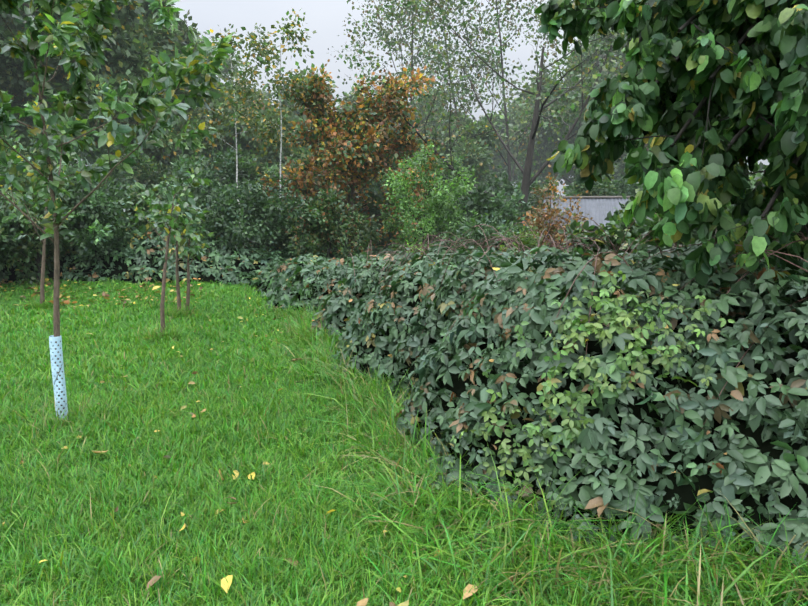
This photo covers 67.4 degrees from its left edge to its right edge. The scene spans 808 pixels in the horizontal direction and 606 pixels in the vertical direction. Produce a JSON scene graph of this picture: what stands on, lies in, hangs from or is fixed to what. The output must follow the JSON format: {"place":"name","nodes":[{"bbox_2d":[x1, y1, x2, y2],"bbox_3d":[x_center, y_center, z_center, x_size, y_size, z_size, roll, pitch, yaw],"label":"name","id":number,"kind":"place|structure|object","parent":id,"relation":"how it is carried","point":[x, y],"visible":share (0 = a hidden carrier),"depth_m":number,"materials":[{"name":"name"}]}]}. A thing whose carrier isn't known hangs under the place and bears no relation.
{"place":"outdoors","nodes":[
{"label":"outdoors","id":0,"kind":"place"},
{"bbox_2d":[8,0,768,211],"label":"sky","id":1,"kind":"structure","parent":0,"point":[327,17],"materials":[{"name":"white"}]},
{"bbox_2d":[0,218,807,605],"bbox_3d":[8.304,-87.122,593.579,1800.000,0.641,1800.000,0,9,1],"label":"lawn","id":2,"kind":"structure","parent":0,"point":[170,360],"depth_m":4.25,"materials":[{"name":"green plant"}]},
{"bbox_2d":[0,5,25,31],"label":"tree","id":3,"kind":"object","parent":2,"relation":"on","point":[6,16],"visible":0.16,"depth_m":18.50,"materials":[{"name":"green plant"}]},
{"bbox_2d":[0,200,32,263],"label":"shrub","id":4,"kind":"object","parent":2,"relation":"on","point":[9,221],"visible":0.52,"depth_m":10.88,"materials":[{"name":"green plant"}]},
{"bbox_2d":[0,136,78,304],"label":"orchard tree","id":5,"kind":"object","parent":2,"relation":"on","point":[25,198],"visible":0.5,"depth_m":9.75,"materials":[{"name":"green plant"}]},
{"bbox_2d":[0,127,79,207],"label":"shrub","id":6,"kind":"object","parent":2,"relation":"on","point":[27,153],"visible":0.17,"depth_m":13.80,"materials":[{"name":"green plant"}]},
{"bbox_2d":[0,159,84,283],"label":"shrub","id":7,"kind":"object","parent":2,"relation":"on","point":[27,246],"visible":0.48,"depth_m":11.33,"materials":[{"name":"green plant"}]},
{"bbox_2d":[0,18,88,175],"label":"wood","id":8,"kind":"object","parent":2,"relation":"on","point":[11,72],"visible":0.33,"depth_m":18.52,"materials":[{"name":"green plant"}]},
{"bbox_2d":[0,6,112,197],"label":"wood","id":9,"kind":"object","parent":2,"relation":"on","point":[22,12],"depth_m":20.70,"materials":[{"name":"green plant"}]},
{"bbox_2d":[49,335,67,421],"bbox_3d":[-2.550,0.558,4.476,0.084,0.640,0.085,0,9,1],"label":"tree guard","id":10,"kind":"object","parent":2,"relation":"on","point":[52,343],"visible":0.94,"depth_m":4.45,"materials":[{"name":"plastic"}]},
{"bbox_2d":[3,0,145,114],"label":"tree","id":11,"kind":"object","parent":2,"relation":"on","point":[122,35],"visible":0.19,"depth_m":18.56,"materials":[{"name":"green plant"}]},
{"bbox_2d":[19,123,138,218],"bbox_3d":[-8.186,-2.912,15.746,3.415,3.646,2.543,0,9,1],"label":"shrub","id":12,"kind":"object","parent":2,"relation":"on","point":[112,147],"visible":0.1,"depth_m":15.42,"materials":[{"name":"green plant"}]},
{"bbox_2d":[61,161,143,269],"bbox_3d":[-6.162,-1.671,12.056,1.767,2.287,2.223,0,9,1],"label":"shrub","id":13,"kind":"object","parent":2,"relation":"on","point":[100,208],"visible":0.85,"depth_m":11.81,"materials":[{"name":"green plant"}]},
{"bbox_2d":[2,12,211,210],"bbox_3d":[-9.395,-5.621,19.819,5.179,8.020,6.210,7,11,39],"label":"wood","id":14,"kind":"object","parent":2,"relation":"on","point":[151,37],"visible":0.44,"depth_m":18.97,"materials":[{"name":"green plant"}]},
{"bbox_2d":[0,0,234,422],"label":"orchard tree","id":15,"kind":"object","parent":2,"relation":"on","point":[73,22],"visible":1,"depth_m":4.34,"materials":[{"name":"green plant"}]},
{"bbox_2d":[33,0,204,159],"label":"tree","id":16,"kind":"object","parent":2,"relation":"on","point":[185,29],"visible":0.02,"depth_m":23.64,"materials":[{"name":"green plant"}]},
{"bbox_2d":[113,184,210,243],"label":"shrub","id":17,"kind":"object","parent":2,"relation":"on","point":[134,200],"visible":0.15,"depth_m":12.69,"materials":[{"name":"green plant"}]},
{"bbox_2d":[126,167,212,336],"bbox_3d":[-2.870,-0.605,7.528,0.890,2.140,0.820,-8,12,-44],"label":"orchard tree","id":18,"kind":"object","parent":2,"relation":"on","point":[156,203],"visible":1,"depth_m":7.41,"materials":[{"name":"green plant"}]},
{"bbox_2d":[122,150,224,200],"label":"shrub","id":19,"kind":"object","parent":2,"relation":"on","point":[148,173],"visible":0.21,"depth_m":16.82,"materials":[{"name":"green plant"}]},
{"bbox_2d":[124,71,232,209],"bbox_3d":[-8.257,-5.566,24.055,5.834,6.674,4.761,-4,9,-23],"label":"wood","id":20,"kind":"object","parent":2,"relation":"on","point":[194,114],"visible":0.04,"depth_m":22.73,"materials":[{"name":"green plant"}]},
{"bbox_2d":[147,193,213,313],"bbox_3d":[-3.305,-0.690,9.064,0.948,1.876,0.886,-2,9,-14],"label":"orchard tree","id":21,"kind":"object","parent":2,"relation":"on","point":[187,252],"visible":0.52,"depth_m":9.04,"materials":[{"name":"green plant"}]},
{"bbox_2d":[147,159,248,248],"bbox_3d":[-4.390,-1.920,12.974,2.149,2.496,2.336,0,9,1],"label":"shrub","id":22,"kind":"object","parent":2,"relation":"on","point":[225,200],"visible":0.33,"depth_m":12.83,"materials":[{"name":"green plant"}]},
{"bbox_2d":[167,144,265,231],"bbox_3d":[-4.666,-2.522,15.579,2.448,2.932,2.307,0,9,1],"label":"shrub","id":23,"kind":"object","parent":2,"relation":"on","point":[228,177],"visible":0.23,"depth_m":15.04,"materials":[{"name":"green plant"}]},
{"bbox_2d":[198,36,245,98],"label":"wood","id":24,"kind":"object","parent":2,"relation":"on","point":[227,60],"depth_m":43.94,"materials":[{"name":"green plant"}]},
{"bbox_2d":[187,23,284,225],"bbox_3d":[-3.885,-3.602,14.245,2.320,5.686,2.022,0,9,1],"label":"birch","id":25,"kind":"object","parent":2,"relation":"on","point":[212,105],"visible":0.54,"depth_m":14.03,"materials":[{"name":"green plant"}]},
{"bbox_2d":[218,81,275,105],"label":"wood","id":26,"kind":"object","parent":2,"relation":"on","point":[266,95],"depth_m":48.63,"materials":[{"name":"green plant"}]},
{"bbox_2d":[196,173,319,263],"bbox_3d":[-3.214,-1.691,12.880,2.486,2.277,2.339,-5,10,-29],"label":"shrub","id":27,"kind":"object","parent":2,"relation":"on","point":[267,223],"visible":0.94,"depth_m":12.57,"materials":[{"name":"green plant"}]},
{"bbox_2d":[203,92,315,202],"bbox_3d":[-5.432,-4.899,22.872,4.640,5.690,4.356,5,10,29],"label":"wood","id":28,"kind":"object","parent":2,"relation":"on","point":[247,147],"visible":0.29,"depth_m":22.00,"materials":[{"name":"green plant"}]},
{"bbox_2d":[226,84,297,130],"bbox_3d":[-8.189,-7.213,31.574,4.688,7.688,6.419,0,9,1],"label":"tree","id":29,"kind":"object","parent":2,"relation":"on","point":[265,104],"visible":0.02,"depth_m":31.69,"materials":[{"name":"green plant"}]},
{"bbox_2d":[225,8,335,197],"bbox_3d":[-2.846,-3.534,13.867,2.483,5.827,2.441,0,9,1],"label":"birch","id":30,"kind":"object","parent":2,"relation":"on","point":[278,94],"visible":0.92,"depth_m":13.29,"materials":[{"name":"green plant"}]},
{"bbox_2d":[248,145,345,226],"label":"shrub","id":31,"kind":"object","parent":2,"relation":"on","point":[272,169],"visible":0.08,"depth_m":19.68,"materials":[{"name":"green plant"}]},
{"bbox_2d":[273,71,339,125],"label":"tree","id":32,"kind":"object","parent":2,"relation":"on","point":[295,114],"visible":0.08,"depth_m":45.13,"materials":[{"name":"green plant"}]},
{"bbox_2d":[296,116,362,186],"bbox_3d":[-4.448,-5.575,27.710,5.024,5.558,4.723,7,11,40],"label":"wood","id":33,"kind":"object","parent":2,"relation":"on","point":[300,120],"visible":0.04,"depth_m":25.80,"materials":[{"name":"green plant"}]},
{"bbox_2d":[282,183,386,259],"bbox_3d":[-1.429,-1.527,13.240,2.133,2.135,2.199,0,9,1],"label":"shrub","id":34,"kind":"object","parent":2,"relation":"on","point":[324,232],"visible":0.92,"depth_m":12.97,"materials":[{"name":"green plant"}]},
{"bbox_2d":[255,59,443,249],"bbox_3d":[-1.386,-3.295,15.509,4.803,5.203,4.574,0,9,1],"label":"autumn maple","id":35,"kind":"object","parent":2,"relation":"on","point":[353,143],"visible":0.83,"depth_m":14.62,"materials":[{"name":"orange plant"}]},
{"bbox_2d":[337,169,387,235],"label":"shrub","id":36,"kind":"object","parent":2,"relation":"on","point":[374,188],"visible":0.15,"depth_m":21.16,"materials":[{"name":"green plant"}]},
{"bbox_2d":[336,84,406,131],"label":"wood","id":37,"kind":"object","parent":2,"relation":"on","point":[345,95],"depth_m":49.72,"materials":[{"name":"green plant"}]},
{"bbox_2d":[360,186,419,247],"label":"shrub","id":38,"kind":"object","parent":2,"relation":"on","point":[375,210],"visible":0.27,"depth_m":16.73,"materials":[{"name":"green plant"}]},
{"bbox_2d":[0,238,799,605],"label":"fallen leaves","id":39,"kind":"object","parent":2,"relation":"on","point":[736,394],"visible":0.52,"depth_m":3.52,"materials":[{"name":"yellow plant"}]},
{"bbox_2d":[0,222,807,587],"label":"bramble leaves","id":40,"kind":"object","parent":2,"relation":"on","point":[620,304],"visible":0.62,"depth_m":3.12,"materials":[{"name":"green plant"}]},
{"bbox_2d":[346,208,807,427],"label":"bramble canes","id":41,"kind":"object","parent":40,"relation":"on","point":[557,245],"visible":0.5,"depth_m":4.89,"materials":[{"name":"green plant"}]},
{"bbox_2d":[376,141,483,255],"bbox_3d":[0.587,-1.895,12.709,2.189,3.096,2.707,-2,9,-12],"label":"tall green shrub","id":42,"kind":"object","parent":2,"relation":"on","point":[396,184],"visible":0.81,"depth_m":12.54,"materials":[{"name":"green plant"}]},
{"bbox_2d":[328,0,531,150],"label":"sparse tree","id":43,"kind":"object","parent":2,"relation":"on","point":[393,42],"visible":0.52,"depth_m":35.90,"materials":[{"name":"green plant"}]},
{"bbox_2d":[406,84,471,148],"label":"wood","id":44,"kind":"object","parent":2,"relation":"on","point":[431,123],"visible":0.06,"depth_m":49.03,"materials":[{"name":"green plant"}]},
{"bbox_2d":[362,0,528,144],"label":"sparse tree","id":45,"kind":"object","parent":2,"relation":"on","point":[506,8],"visible":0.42,"depth_m":39.17,"materials":[{"name":"green plant"}]},
{"bbox_2d":[413,155,478,241],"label":"shrub","id":46,"kind":"object","parent":2,"relation":"on","point":[457,163],"visible":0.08,"depth_m":20.11,"materials":[{"name":"green plant"}]},
{"bbox_2d":[389,117,507,238],"bbox_3d":[2.196,-5.860,29.480,5.640,6.184,4.591,2,9,13],"label":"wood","id":47,"kind":"object","parent":2,"relation":"on","point":[472,152],"visible":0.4,"depth_m":28.25,"materials":[{"name":"green plant"}]},
{"bbox_2d":[316,0,626,236],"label":"tree","id":48,"kind":"object","parent":2,"relation":"on","point":[527,182],"visible":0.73,"depth_m":16.62,"materials":[{"name":"green plant"}]},
{"bbox_2d":[443,182,540,247],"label":"shrub","id":49,"kind":"object","parent":2,"relation":"on","point":[477,200],"visible":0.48,"depth_m":15.46,"materials":[{"name":"green plant"}]},
{"bbox_2d":[447,210,538,251],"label":"rhododendron shrub","id":50,"kind":"object","parent":2,"relation":"on","point":[477,233],"visible":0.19,"depth_m":11.63,"materials":[{"name":"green plant"}]},
{"bbox_2d":[368,0,626,180],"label":"sparse tree","id":51,"kind":"object","parent":2,"relation":"on","point":[453,92],"visible":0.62,"depth_m":31.63,"materials":[{"name":"green plant"}]},
{"bbox_2d":[455,166,541,235],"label":"shrub","id":52,"kind":"object","parent":2,"relation":"on","point":[495,186],"visible":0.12,"depth_m":20.84,"materials":[{"name":"green plant"}]},
{"bbox_2d":[472,98,556,203],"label":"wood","id":53,"kind":"object","parent":2,"relation":"on","point":[498,160],"visible":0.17,"depth_m":51.83,"materials":[{"name":"green plant"}]},
{"bbox_2d":[496,225,546,253],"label":"shrub","id":54,"kind":"object","parent":2,"relation":"on","point":[525,241],"visible":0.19,"depth_m":10.59,"materials":[{"name":"green plant"}]},
{"bbox_2d":[517,164,592,252],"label":"copper shrub","id":55,"kind":"object","parent":2,"relation":"on","point":[537,222],"visible":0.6,"depth_m":12.31,"materials":[{"name":"brown plant"}]},
{"bbox_2d":[502,37,626,191],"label":"tree","id":56,"kind":"object","parent":2,"relation":"on","point":[549,147],"visible":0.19,"depth_m":45.98,"materials":[{"name":"green plant"}]},
{"bbox_2d":[528,164,619,209],"bbox_3d":[5.846,-2.943,19.726,2.620,3.744,2.832,-7,11,-38],"label":"tree","id":57,"kind":"object","parent":2,"relation":"on","point":[605,189],"visible":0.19,"depth_m":19.17,"materials":[{"name":"green plant"}]},
{"bbox_2d":[541,196,629,250],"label":"wall","id":58,"kind":"structure","parent":2,"relation":"on","point":[598,208],"depth_m":13.17,"materials":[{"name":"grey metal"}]},
{"bbox_2d":[543,27,648,150],"bbox_3d":[11.122,-10.787,27.251,8.905,17.261,9.489,0,9,1],"label":"tree","id":59,"kind":"object","parent":2,"relation":"on","point":[572,91],"visible":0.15,"depth_m":30.28,"materials":[{"name":"green plant"}]},
{"bbox_2d":[575,29,628,185],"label":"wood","id":60,"kind":"object","parent":2,"relation":"on","point":[620,168],"depth_m":40.37,"materials":[{"name":"green plant"}]},
{"bbox_2d":[558,182,658,255],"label":"shrub","id":61,"kind":"object","parent":2,"relation":"on","point":[614,225],"visible":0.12,"depth_m":7.84,"materials":[{"name":"green plant"}]},
{"bbox_2d":[605,193,630,225],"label":"shrub","id":62,"kind":"object","parent":2,"relation":"on","point":[624,196],"depth_m":9.69,"materials":[{"name":"green plant"}]},
{"bbox_2d":[594,159,642,198],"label":"tree","id":63,"kind":"object","parent":2,"relation":"on","point":[627,189],"visible":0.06,"depth_m":20.34,"materials":[{"name":"green plant"}]},
{"bbox_2d":[603,28,719,115],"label":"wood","id":64,"kind":"object","parent":2,"relation":"on","point":[614,58],"depth_m":40.98,"materials":[{"name":"green plant"}]},
{"bbox_2d":[534,0,807,300],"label":"tree","id":65,"kind":"object","parent":2,"relation":"on","point":[691,70],"visible":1,"depth_m":3.25,"materials":[{"name":"green plant"}]},
{"bbox_2d":[615,161,770,256],"bbox_3d":[3.383,-0.496,6.648,2.078,2.136,1.501,0,9,1],"label":"shrub","id":66,"kind":"object","parent":2,"relation":"on","point":[645,228],"visible":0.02,"depth_m":6.50,"materials":[{"name":"green plant"}]},
{"bbox_2d":[683,177,807,297],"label":"shrub","id":67,"kind":"object","parent":2,"relation":"on","point":[696,240],"visible":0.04,"depth_m":5.33,"materials":[{"name":"green plant"}]},
{"bbox_2d":[737,157,770,186],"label":"tree","id":68,"kind":"object","parent":2,"relation":"on","point":[764,167],"depth_m":7.67,"materials":[{"name":"green plant"}]},
{"bbox_2d":[772,224,807,258],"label":"shrub","id":69,"kind":"object","parent":2,"relation":"on","point":[800,253],"visible":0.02,"depth_m":5.21,"materials":[{"name":"green plant"}]}
]}

